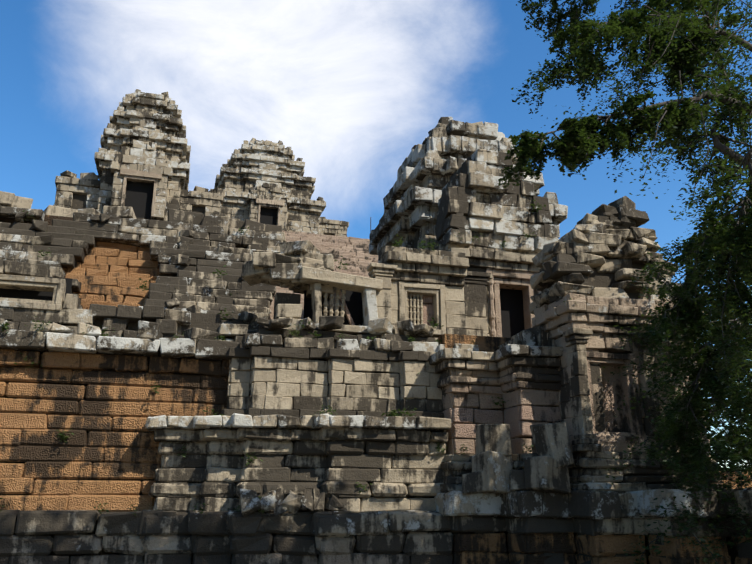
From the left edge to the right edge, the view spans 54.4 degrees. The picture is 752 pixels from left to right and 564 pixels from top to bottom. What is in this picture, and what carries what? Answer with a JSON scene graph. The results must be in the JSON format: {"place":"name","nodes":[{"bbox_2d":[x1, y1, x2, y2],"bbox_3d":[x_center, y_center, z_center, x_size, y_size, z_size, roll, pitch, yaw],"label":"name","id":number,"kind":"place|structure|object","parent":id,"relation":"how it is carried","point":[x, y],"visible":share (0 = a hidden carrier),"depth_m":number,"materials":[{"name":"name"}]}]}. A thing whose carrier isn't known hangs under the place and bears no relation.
{"place":"outdoors","nodes":[
{"label":"outdoors","id":0,"kind":"place"},
{"bbox_2d":[0,0,751,467],"label":"sky","id":1,"kind":"structure","parent":0,"point":[351,87],"materials":[{"name":"blue"}]},
{"bbox_2d":[429,196,751,563],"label":"gopura","id":2,"kind":"structure","parent":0,"point":[554,496],"depth_m":14.55,"materials":[{"name":"grey stone"}]},
{"label":"ground","id":3,"kind":"structure","parent":0,"visible":0},
{"bbox_2d":[0,191,285,347],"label":"upper terrace wall","id":4,"kind":"structure","parent":3,"relation":"on","point":[107,259],"depth_m":18.82,"materials":[{"name":"stone"}]},
{"bbox_2d":[0,316,478,563],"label":"terrace wall","id":5,"kind":"structure","parent":3,"relation":"on","point":[268,391],"depth_m":14.59,"materials":[{"name":"stone"}]},
{"bbox_2d":[0,200,655,515],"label":"wall plants","id":6,"kind":"object","parent":5,"relation":"on","point":[392,413],"depth_m":15.07,"materials":[{"name":"green plant"}]},
{"bbox_2d":[242,240,469,337],"bbox_3d":[-0.483,0.240,17.316,5.354,2.389,1.344,4,-17,-12],"label":"gallery","id":7,"kind":"object","parent":5,"relation":"on","point":[396,279],"visible":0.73,"depth_m":17.07,"materials":[{"name":"stone"}]},
{"bbox_2d":[268,231,377,319],"bbox_3d":[0.224,3.121,27.848,11.000,13.554,10.016,5,-18,-15],"label":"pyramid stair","id":8,"kind":"object","parent":3,"relation":"on","point":[355,254],"visible":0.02,"depth_m":32.36,"materials":[{"name":"stone"}]},
{"bbox_2d":[369,117,567,336],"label":"tower","id":9,"kind":"structure","parent":3,"relation":"on","point":[444,189],"depth_m":19.69,"materials":[{"name":"stone"}]},
{"bbox_2d":[496,0,751,563],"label":"tree foliage","id":10,"kind":"object","parent":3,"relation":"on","point":[631,30],"visible":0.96,"depth_m":8.25,"materials":[{"name":"green plant"}]},
{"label":"pyramid top platform","id":11,"kind":"object","parent":3,"relation":"on","visible":0},
{"bbox_2d":[53,89,224,220],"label":"tower","id":12,"kind":"structure","parent":11,"relation":"on","point":[143,139],"depth_m":47.79,"materials":[{"name":"stone"}]},
{"bbox_2d":[0,181,524,337],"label":"interiors","id":13,"kind":"object","parent":11,"relation":"on","point":[138,198],"visible":0.11,"depth_m":19.51,"materials":[{"name":"black"}]},
{"bbox_2d":[210,138,348,236],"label":"tower","id":14,"kind":"structure","parent":11,"relation":"on","point":[253,177],"depth_m":63.07,"materials":[{"name":"stone"}]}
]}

